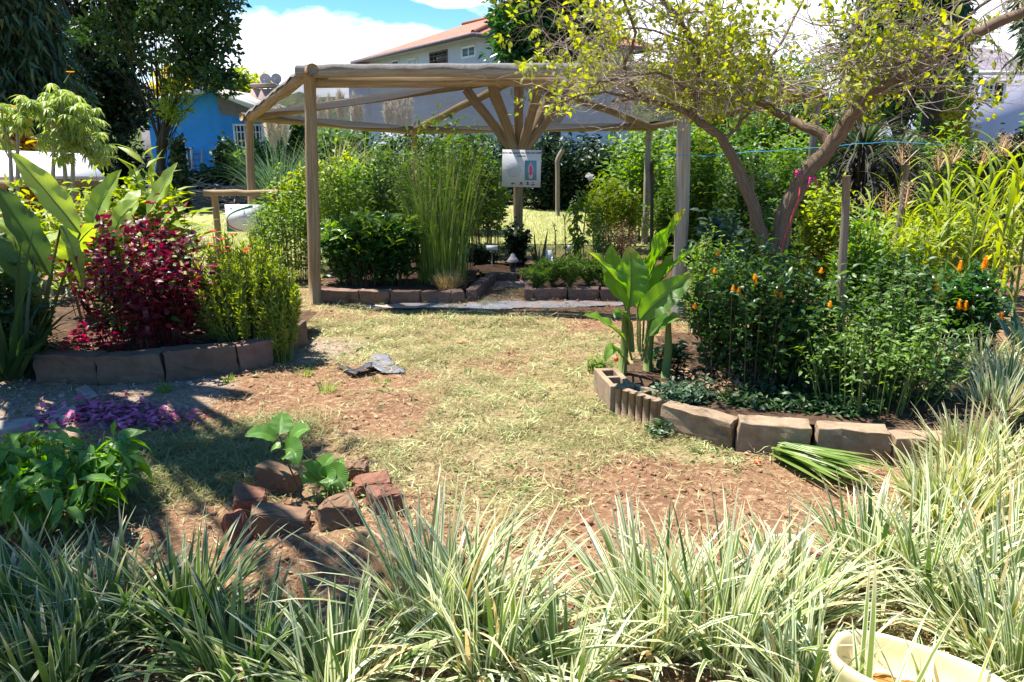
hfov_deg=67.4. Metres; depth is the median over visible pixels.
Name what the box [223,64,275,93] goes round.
leafy tree
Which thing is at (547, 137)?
shrub
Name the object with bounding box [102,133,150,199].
shrub
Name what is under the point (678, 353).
weed
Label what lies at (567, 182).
shrub
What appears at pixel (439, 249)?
reed clump
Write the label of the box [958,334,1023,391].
striped grass tuft
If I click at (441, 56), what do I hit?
window
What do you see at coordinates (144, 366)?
edging block
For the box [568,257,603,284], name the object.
feathery plant
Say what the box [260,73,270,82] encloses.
satellite dish
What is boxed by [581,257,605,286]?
feathery plant
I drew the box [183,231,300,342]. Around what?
spiky shrub
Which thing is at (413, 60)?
window
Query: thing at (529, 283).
edging block
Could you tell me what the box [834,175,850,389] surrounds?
wooden stake
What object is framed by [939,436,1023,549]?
striped grass tuft
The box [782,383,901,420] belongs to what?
ground cover plant
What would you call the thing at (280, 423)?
seedling
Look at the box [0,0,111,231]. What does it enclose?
conifer tree
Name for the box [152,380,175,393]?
weed
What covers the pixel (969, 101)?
leafy tree
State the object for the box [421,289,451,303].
edging block
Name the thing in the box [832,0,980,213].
conifer tree
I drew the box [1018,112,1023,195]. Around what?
shrub
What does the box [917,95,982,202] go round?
shrub
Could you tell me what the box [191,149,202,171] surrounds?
ladder
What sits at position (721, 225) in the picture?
shrub
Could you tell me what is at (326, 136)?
shrub
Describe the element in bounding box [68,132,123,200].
shrub
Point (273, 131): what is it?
pampas grass
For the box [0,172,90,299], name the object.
shrub
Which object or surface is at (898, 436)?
concrete block
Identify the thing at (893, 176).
strap leaved plant
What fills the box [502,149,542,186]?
information sign
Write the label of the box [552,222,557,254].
flower stalk
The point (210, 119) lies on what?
blue house
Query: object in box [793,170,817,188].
ribbon
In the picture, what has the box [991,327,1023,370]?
striped grass tuft
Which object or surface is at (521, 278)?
edging block
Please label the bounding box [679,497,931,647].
striped grass tuft
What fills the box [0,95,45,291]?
drooping leaf plant
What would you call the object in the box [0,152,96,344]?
canna plant
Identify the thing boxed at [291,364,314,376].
weed
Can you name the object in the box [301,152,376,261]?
shrub
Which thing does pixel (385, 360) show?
plastic sheet
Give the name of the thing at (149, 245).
crimson sprig
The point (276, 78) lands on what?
satellite dish
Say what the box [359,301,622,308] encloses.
weed control fabric
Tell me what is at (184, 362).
edging block
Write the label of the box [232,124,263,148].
window
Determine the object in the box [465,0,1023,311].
garden tree
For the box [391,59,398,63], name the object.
window
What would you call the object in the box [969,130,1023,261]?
corn plant
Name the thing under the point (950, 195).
corn plant
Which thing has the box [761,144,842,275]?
shrub
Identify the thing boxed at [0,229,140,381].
strappy plant
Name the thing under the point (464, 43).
white house
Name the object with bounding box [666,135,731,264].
shrub
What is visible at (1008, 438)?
striped grass tuft
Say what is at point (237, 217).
information sign
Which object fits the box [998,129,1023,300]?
corn plant
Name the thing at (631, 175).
shrub
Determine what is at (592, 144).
shrub
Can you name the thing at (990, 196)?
corn plant
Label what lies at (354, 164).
shrub
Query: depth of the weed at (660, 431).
4.28 m
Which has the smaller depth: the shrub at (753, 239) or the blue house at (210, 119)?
the shrub at (753, 239)
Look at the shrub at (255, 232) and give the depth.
9.45 m
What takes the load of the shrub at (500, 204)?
on the ground at (656, 502)
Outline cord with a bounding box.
[780,185,800,252]
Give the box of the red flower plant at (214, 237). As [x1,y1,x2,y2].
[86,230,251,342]
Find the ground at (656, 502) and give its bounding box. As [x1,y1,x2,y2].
[0,156,1023,681]
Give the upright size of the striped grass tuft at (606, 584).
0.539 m
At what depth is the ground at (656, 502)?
4.00 m
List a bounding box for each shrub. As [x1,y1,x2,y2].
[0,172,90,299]
[0,266,62,363]
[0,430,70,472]
[37,165,161,321]
[47,193,230,348]
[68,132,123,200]
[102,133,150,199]
[173,166,198,200]
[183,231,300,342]
[188,162,239,202]
[207,130,244,167]
[225,146,258,200]
[243,200,282,260]
[244,135,288,204]
[248,160,319,282]
[252,266,302,363]
[276,124,318,175]
[276,162,319,235]
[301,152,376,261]
[304,209,425,286]
[317,127,378,174]
[318,138,367,223]
[333,151,384,226]
[344,147,426,231]
[362,133,424,218]
[364,132,436,195]
[380,103,495,273]
[399,135,447,207]
[420,133,486,186]
[429,133,501,231]
[447,133,511,244]
[454,147,512,254]
[477,133,526,202]
[523,132,572,208]
[523,137,581,209]
[553,131,614,205]
[570,142,633,209]
[582,172,647,249]
[591,128,675,239]
[591,215,647,260]
[597,131,666,199]
[640,178,698,260]
[653,119,727,191]
[660,121,725,195]
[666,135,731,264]
[674,151,735,224]
[679,221,748,332]
[684,208,753,297]
[708,146,783,274]
[710,128,774,218]
[721,111,797,170]
[732,197,810,305]
[734,156,804,235]
[756,123,824,232]
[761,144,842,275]
[787,250,992,405]
[790,172,861,291]
[797,107,857,220]
[815,199,899,331]
[834,212,951,313]
[851,239,949,345]
[865,124,931,230]
[869,198,1023,298]
[913,69,972,140]
[914,121,977,237]
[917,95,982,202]
[953,133,1011,226]
[995,123,1023,221]
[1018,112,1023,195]
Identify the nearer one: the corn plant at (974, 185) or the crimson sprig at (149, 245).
the crimson sprig at (149, 245)
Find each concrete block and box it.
[594,367,633,413]
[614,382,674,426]
[661,400,738,448]
[735,414,811,455]
[812,420,891,464]
[888,429,942,468]
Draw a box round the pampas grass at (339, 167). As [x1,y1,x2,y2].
[271,127,379,204]
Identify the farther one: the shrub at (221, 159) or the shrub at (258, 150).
the shrub at (221, 159)
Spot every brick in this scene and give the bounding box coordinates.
[220,509,254,545]
[232,482,266,515]
[255,459,302,495]
[345,459,369,479]
[351,470,390,497]
[366,484,403,516]
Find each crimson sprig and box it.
[43,321,129,352]
[88,238,200,348]
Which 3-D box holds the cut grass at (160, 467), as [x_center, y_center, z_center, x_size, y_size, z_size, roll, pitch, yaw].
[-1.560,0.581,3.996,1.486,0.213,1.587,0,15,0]
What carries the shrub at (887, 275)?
on the ground at (656, 502)
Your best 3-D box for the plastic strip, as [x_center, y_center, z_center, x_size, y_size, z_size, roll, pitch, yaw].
[-1.140,0.179,5.450,0.361,0.043,0.328,0,15,0]
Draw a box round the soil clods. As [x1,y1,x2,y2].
[4,295,1022,681]
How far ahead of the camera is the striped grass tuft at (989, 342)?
5.18 m
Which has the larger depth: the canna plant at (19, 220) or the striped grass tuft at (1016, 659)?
the canna plant at (19, 220)
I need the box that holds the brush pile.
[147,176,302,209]
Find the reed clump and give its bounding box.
[380,136,495,284]
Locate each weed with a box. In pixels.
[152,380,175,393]
[220,373,236,383]
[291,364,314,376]
[311,472,364,502]
[312,377,341,393]
[371,376,390,385]
[576,353,617,372]
[644,416,685,440]
[650,338,694,372]
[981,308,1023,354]
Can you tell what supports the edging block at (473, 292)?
on the ground at (656, 502)
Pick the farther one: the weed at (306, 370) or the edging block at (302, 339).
the edging block at (302, 339)
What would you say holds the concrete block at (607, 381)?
on the ground at (656, 502)
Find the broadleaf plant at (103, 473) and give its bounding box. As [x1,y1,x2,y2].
[0,421,154,548]
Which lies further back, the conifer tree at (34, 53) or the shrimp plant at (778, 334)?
the conifer tree at (34, 53)
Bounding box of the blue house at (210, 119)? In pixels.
[132,86,304,179]
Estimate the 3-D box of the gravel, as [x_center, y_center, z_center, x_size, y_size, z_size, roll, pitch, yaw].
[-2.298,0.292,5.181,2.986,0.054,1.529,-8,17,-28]
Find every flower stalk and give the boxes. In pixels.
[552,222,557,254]
[563,214,566,252]
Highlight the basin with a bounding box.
[829,630,1005,681]
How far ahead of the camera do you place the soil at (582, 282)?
8.34 m
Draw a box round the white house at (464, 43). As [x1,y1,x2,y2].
[350,2,655,163]
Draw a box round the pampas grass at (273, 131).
[188,123,342,212]
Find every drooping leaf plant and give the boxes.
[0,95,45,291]
[31,83,118,296]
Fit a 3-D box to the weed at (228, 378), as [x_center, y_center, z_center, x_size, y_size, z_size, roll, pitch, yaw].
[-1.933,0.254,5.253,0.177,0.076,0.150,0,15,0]
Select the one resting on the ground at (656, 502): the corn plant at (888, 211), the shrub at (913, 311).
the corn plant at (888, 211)
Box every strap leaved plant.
[785,109,932,247]
[827,130,965,238]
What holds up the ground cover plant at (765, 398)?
on the soil at (637, 373)
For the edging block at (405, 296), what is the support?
on the ground at (656, 502)
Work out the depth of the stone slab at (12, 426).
4.39 m
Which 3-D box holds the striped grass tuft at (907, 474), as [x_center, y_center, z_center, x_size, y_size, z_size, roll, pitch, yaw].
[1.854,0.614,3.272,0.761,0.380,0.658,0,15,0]
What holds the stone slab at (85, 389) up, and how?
on the ground at (656, 502)
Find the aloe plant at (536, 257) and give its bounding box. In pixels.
[526,231,554,265]
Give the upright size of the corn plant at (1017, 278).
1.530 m
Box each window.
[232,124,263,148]
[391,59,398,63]
[407,57,416,63]
[429,49,447,62]
[461,44,475,58]
[980,81,1006,103]
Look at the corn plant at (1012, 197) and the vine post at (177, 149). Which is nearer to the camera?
the corn plant at (1012, 197)
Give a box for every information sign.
[225,205,263,231]
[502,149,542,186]
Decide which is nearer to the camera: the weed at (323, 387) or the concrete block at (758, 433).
the concrete block at (758, 433)
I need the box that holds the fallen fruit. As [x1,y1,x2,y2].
[754,457,760,465]
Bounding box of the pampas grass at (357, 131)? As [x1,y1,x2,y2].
[319,130,403,177]
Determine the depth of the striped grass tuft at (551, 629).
2.29 m
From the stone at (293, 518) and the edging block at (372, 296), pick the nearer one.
the stone at (293, 518)
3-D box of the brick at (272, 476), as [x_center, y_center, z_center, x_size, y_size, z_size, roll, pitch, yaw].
[-1.093,0.641,3.616,0.193,0.147,0.122,7,21,13]
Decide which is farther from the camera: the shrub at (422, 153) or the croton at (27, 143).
the shrub at (422, 153)
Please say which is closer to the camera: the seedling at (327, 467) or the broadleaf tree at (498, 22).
the seedling at (327, 467)
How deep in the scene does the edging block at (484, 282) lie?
8.25 m
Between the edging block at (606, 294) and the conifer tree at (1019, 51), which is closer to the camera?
the edging block at (606, 294)
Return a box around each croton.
[0,105,38,210]
[0,129,46,231]
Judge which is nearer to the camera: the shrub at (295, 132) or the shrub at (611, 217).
the shrub at (611, 217)
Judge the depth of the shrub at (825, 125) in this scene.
14.43 m
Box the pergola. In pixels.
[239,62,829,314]
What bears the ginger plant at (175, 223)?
on the soil at (63, 307)
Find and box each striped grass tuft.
[0,499,235,681]
[0,507,123,653]
[0,572,170,681]
[36,502,306,681]
[105,551,332,681]
[197,553,467,681]
[266,461,590,681]
[336,493,671,681]
[466,555,694,681]
[494,481,804,681]
[581,482,888,681]
[663,562,905,681]
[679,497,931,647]
[711,546,1021,681]
[760,464,999,626]
[797,621,1023,681]
[816,454,1023,657]
[845,533,1023,672]
[851,430,1023,539]
[859,432,1022,525]
[876,538,1023,681]
[878,471,1023,641]
[893,396,1023,486]
[896,332,969,362]
[913,342,988,388]
[921,389,1023,483]
[930,355,1023,429]
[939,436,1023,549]
[940,324,1023,369]
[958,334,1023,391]
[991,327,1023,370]
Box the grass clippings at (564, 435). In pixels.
[0,271,1023,681]
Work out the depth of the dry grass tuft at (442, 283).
8.01 m
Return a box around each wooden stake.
[650,163,653,251]
[750,174,754,266]
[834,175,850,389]
[892,165,909,249]
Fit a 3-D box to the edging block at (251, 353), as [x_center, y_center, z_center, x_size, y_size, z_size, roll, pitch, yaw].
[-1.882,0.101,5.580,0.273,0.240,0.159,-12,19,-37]
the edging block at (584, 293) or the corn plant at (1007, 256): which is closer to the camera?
the corn plant at (1007, 256)
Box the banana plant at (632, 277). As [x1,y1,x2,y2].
[583,209,710,378]
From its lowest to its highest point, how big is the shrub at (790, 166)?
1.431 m
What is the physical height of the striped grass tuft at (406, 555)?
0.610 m
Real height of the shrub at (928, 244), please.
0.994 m
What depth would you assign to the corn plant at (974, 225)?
6.92 m
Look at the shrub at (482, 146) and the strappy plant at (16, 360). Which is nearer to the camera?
the strappy plant at (16, 360)
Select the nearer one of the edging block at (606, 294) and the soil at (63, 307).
the soil at (63, 307)
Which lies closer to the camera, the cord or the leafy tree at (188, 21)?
the cord
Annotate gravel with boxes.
[0,339,365,443]
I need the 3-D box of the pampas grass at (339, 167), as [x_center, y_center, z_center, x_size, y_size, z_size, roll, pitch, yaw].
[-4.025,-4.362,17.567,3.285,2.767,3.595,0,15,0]
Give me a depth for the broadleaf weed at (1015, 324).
5.59 m
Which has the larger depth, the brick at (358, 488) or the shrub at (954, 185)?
the shrub at (954, 185)
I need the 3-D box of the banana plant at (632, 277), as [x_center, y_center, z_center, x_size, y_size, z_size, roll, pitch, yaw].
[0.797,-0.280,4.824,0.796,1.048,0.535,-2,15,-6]
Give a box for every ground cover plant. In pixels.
[638,375,719,405]
[663,360,776,394]
[709,378,806,413]
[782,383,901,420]
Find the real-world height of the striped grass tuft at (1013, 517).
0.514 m
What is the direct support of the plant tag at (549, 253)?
on the ground at (656, 502)
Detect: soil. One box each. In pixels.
[5,300,317,353]
[321,254,477,290]
[473,262,534,273]
[535,264,602,291]
[624,332,1023,435]
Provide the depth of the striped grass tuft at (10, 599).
2.59 m
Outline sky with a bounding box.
[54,0,1018,98]
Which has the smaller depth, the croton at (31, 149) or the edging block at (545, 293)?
the edging block at (545, 293)
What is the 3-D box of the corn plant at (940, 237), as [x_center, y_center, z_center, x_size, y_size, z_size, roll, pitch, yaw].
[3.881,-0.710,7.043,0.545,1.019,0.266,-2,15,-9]
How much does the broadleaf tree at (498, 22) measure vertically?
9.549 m
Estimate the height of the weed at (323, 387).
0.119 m
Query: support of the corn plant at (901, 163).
on the ground at (656, 502)
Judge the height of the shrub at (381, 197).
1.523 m
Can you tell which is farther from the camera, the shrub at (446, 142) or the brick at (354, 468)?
the shrub at (446, 142)
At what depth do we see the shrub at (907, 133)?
13.10 m
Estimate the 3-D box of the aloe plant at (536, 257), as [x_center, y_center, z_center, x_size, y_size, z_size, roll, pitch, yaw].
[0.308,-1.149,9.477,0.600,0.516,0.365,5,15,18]
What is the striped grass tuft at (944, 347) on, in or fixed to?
on the ground at (656, 502)
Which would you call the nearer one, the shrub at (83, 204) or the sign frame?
the shrub at (83, 204)
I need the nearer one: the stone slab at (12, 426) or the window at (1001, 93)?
the stone slab at (12, 426)
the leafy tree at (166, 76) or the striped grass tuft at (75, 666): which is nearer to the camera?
the striped grass tuft at (75, 666)
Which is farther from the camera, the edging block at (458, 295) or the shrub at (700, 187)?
the shrub at (700, 187)
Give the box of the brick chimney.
[250,83,278,99]
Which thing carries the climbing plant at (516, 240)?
on the soil at (484, 268)
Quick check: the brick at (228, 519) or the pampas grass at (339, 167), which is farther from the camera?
the pampas grass at (339, 167)
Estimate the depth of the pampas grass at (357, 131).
17.90 m
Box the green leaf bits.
[7,286,931,681]
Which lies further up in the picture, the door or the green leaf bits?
the door
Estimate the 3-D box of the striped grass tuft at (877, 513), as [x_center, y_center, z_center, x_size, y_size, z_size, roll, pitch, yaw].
[1.375,0.726,2.873,0.856,0.500,0.783,-11,18,-36]
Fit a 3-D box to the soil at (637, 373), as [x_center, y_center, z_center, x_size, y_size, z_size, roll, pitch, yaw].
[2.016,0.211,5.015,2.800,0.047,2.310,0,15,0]
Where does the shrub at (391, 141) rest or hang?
on the ground at (656, 502)
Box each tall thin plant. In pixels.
[562,185,593,259]
[587,209,612,259]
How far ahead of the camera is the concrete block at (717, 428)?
4.19 m
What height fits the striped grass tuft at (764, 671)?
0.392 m
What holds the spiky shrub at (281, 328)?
on the ground at (656, 502)
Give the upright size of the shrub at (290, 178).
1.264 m
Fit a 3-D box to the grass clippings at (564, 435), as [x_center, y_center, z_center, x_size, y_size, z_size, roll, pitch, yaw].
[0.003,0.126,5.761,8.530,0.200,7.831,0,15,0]
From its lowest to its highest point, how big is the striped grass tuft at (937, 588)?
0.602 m
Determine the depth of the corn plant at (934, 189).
7.87 m
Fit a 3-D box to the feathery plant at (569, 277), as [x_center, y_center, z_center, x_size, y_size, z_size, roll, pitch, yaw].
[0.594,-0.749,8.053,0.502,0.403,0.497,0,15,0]
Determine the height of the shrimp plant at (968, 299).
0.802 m
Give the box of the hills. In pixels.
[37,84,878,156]
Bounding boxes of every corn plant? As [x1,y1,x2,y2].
[852,187,880,245]
[871,137,929,240]
[873,188,909,248]
[880,179,928,236]
[913,146,955,250]
[923,210,965,281]
[929,178,980,282]
[930,136,967,223]
[937,178,1008,294]
[942,140,1008,256]
[952,151,1017,293]
[964,128,1023,279]
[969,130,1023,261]
[978,172,1023,285]
[981,157,1023,318]
[984,147,1023,307]
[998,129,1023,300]
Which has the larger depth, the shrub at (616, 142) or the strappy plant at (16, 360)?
the shrub at (616, 142)
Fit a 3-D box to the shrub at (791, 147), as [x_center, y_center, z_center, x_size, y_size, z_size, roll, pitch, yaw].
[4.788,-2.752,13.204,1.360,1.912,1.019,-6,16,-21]
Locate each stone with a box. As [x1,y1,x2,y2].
[249,502,310,536]
[314,491,361,531]
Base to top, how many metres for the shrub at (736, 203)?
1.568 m
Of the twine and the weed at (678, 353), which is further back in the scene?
the twine
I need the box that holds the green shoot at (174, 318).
[83,252,191,348]
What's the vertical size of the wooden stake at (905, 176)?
1.382 m
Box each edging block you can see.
[32,349,105,385]
[93,348,164,384]
[161,342,239,382]
[234,337,273,371]
[273,320,307,354]
[321,288,360,303]
[359,288,391,304]
[390,290,421,304]
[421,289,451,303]
[450,289,464,302]
[466,284,482,301]
[474,278,488,295]
[483,273,495,288]
[487,272,516,281]
[518,272,528,279]
[524,280,535,290]
[524,286,533,300]
[533,287,566,299]
[567,286,599,300]
[600,287,621,301]
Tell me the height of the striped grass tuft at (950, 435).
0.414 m
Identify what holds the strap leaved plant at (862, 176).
on the ground at (656, 502)
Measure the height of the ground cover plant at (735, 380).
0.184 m
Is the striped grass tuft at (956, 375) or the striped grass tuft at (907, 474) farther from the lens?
the striped grass tuft at (956, 375)
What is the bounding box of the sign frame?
[203,189,278,263]
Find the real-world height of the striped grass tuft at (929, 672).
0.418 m
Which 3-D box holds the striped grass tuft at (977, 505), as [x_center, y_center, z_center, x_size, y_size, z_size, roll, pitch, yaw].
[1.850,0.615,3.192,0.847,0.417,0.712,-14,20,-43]
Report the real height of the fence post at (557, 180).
1.493 m
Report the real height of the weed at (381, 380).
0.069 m
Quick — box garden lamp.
[507,253,518,271]
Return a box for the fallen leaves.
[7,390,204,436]
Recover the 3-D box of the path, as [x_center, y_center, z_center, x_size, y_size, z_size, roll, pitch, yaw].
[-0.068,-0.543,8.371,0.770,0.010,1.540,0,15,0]
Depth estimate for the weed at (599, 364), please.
5.50 m
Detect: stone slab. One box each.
[0,417,39,434]
[46,406,75,426]
[76,385,98,399]
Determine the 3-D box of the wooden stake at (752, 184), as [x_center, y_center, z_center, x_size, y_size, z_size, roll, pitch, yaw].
[2.378,-0.993,7.596,0.156,1.289,0.051,0,15,0]
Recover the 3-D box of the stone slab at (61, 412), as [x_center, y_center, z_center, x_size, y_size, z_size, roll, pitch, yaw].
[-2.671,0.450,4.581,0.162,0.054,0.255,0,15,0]
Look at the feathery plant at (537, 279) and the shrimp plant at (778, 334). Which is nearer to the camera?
the shrimp plant at (778, 334)
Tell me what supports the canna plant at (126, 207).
on the soil at (63, 307)
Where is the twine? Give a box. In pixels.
[681,141,943,156]
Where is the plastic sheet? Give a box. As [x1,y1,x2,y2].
[366,354,405,373]
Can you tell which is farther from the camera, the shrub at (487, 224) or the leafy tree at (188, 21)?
the leafy tree at (188, 21)
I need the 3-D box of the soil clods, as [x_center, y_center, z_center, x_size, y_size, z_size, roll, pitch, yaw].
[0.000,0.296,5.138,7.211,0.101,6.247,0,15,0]
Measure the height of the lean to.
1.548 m
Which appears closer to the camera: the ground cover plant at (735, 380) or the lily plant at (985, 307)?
the ground cover plant at (735, 380)
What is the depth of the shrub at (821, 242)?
8.11 m
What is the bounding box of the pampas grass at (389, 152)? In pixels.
[359,133,424,193]
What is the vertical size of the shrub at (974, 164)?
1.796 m
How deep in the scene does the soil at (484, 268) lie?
9.58 m
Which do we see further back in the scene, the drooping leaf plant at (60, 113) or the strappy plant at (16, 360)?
the drooping leaf plant at (60, 113)
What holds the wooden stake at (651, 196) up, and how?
on the ground at (656, 502)
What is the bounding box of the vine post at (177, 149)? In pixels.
[166,131,193,211]
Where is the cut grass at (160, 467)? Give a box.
[42,399,360,526]
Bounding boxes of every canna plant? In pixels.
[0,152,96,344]
[51,162,196,331]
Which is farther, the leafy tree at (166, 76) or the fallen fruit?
the leafy tree at (166, 76)
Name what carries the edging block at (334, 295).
on the ground at (656, 502)
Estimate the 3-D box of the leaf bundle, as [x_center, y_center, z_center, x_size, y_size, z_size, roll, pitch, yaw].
[1.533,0.613,3.709,0.606,0.107,0.497,8,16,27]
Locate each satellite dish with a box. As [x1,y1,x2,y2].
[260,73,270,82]
[271,73,281,83]
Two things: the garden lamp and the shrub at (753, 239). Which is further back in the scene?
the garden lamp
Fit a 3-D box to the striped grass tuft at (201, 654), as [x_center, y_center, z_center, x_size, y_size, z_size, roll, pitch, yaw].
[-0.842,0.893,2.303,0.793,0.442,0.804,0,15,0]
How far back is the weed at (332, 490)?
3.51 m
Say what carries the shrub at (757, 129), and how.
on the ground at (656, 502)
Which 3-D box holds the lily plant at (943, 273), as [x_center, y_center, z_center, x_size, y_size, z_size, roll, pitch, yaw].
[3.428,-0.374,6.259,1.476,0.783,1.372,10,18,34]
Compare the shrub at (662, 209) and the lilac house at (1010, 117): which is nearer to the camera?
the shrub at (662, 209)
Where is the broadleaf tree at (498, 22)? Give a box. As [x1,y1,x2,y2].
[478,0,623,155]
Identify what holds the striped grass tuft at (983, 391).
on the ground at (656, 502)
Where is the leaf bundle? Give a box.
[769,442,896,486]
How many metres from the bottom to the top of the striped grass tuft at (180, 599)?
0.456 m
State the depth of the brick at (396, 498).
3.34 m
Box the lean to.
[0,150,108,275]
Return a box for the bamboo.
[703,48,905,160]
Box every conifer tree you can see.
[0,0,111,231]
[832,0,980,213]
[999,0,1023,87]
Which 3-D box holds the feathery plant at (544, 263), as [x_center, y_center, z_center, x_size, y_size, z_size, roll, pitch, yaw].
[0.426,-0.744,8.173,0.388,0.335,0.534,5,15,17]
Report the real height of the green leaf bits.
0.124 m
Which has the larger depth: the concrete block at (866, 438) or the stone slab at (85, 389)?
the stone slab at (85, 389)
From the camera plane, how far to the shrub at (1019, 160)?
15.03 m
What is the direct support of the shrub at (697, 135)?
on the ground at (656, 502)
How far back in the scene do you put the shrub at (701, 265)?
5.94 m
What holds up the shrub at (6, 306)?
on the ground at (656, 502)
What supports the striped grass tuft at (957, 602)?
on the ground at (656, 502)
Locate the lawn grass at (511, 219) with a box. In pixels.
[173,207,918,281]
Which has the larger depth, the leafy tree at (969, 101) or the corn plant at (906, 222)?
the leafy tree at (969, 101)
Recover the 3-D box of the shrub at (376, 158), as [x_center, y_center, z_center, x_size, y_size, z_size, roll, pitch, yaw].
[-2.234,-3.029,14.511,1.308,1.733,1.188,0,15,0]
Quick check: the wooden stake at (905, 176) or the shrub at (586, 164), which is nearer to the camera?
the wooden stake at (905, 176)
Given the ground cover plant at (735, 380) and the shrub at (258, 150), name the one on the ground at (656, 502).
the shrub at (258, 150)
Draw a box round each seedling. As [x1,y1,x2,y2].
[245,412,309,496]
[302,453,347,496]
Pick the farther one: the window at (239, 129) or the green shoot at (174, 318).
the window at (239, 129)
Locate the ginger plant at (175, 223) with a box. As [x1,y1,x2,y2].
[102,144,220,309]
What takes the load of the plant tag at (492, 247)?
on the ground at (656, 502)
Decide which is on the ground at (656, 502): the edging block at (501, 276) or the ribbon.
the edging block at (501, 276)
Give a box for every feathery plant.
[518,264,555,287]
[532,255,571,285]
[548,251,592,285]
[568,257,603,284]
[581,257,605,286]
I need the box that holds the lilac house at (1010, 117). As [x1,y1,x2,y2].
[876,48,1023,177]
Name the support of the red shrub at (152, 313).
on the soil at (63, 307)
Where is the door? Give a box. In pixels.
[185,147,193,168]
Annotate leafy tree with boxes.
[56,0,160,189]
[61,0,251,180]
[146,79,202,175]
[149,63,190,95]
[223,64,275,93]
[664,41,813,182]
[815,0,973,141]
[909,18,991,145]
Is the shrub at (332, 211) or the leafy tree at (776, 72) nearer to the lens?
the shrub at (332, 211)
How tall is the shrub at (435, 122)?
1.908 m
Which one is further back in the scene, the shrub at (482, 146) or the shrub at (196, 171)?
the shrub at (196, 171)
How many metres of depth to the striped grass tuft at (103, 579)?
2.48 m
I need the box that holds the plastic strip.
[335,362,373,373]
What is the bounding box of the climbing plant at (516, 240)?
[500,216,532,265]
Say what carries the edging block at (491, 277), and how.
on the ground at (656, 502)
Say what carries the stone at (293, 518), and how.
on the ground at (656, 502)
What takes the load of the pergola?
on the ground at (656, 502)
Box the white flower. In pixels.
[579,172,593,259]
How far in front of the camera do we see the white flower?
9.16 m
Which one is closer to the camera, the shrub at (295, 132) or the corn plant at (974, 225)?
the corn plant at (974, 225)
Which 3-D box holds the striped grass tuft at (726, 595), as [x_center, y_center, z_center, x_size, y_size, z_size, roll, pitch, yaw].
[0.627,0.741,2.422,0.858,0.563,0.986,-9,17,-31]
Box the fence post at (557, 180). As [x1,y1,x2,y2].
[555,148,564,215]
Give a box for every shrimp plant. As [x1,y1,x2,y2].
[675,234,848,389]
[921,255,1015,358]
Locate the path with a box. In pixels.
[479,280,527,301]
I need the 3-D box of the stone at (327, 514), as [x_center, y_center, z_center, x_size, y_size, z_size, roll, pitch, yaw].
[-0.732,0.711,3.230,0.194,0.113,0.151,-11,12,-22]
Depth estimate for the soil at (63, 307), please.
5.99 m
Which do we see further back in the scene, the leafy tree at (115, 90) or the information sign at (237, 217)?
the leafy tree at (115, 90)
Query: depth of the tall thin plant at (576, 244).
9.31 m
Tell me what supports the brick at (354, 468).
on the ground at (656, 502)
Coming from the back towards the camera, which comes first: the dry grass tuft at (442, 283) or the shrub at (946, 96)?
the shrub at (946, 96)
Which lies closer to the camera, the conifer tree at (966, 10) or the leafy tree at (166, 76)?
the conifer tree at (966, 10)
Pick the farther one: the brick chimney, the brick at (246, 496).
the brick chimney
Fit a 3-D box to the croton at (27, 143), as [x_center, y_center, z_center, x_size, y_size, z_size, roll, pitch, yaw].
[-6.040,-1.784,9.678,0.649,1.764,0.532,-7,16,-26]
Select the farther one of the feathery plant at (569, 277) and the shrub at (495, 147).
the shrub at (495, 147)
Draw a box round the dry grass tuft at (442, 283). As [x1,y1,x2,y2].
[427,267,465,289]
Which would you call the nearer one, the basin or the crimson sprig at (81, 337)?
the basin
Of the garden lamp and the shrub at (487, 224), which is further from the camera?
the shrub at (487, 224)
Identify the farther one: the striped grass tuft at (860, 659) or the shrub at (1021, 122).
the shrub at (1021, 122)
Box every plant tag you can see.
[486,245,497,264]
[546,250,551,260]
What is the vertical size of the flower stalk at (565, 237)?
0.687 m
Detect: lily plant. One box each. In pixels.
[846,244,1021,338]
[921,277,1023,341]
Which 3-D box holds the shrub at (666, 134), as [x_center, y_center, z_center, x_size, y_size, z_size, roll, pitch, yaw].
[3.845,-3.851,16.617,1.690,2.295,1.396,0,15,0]

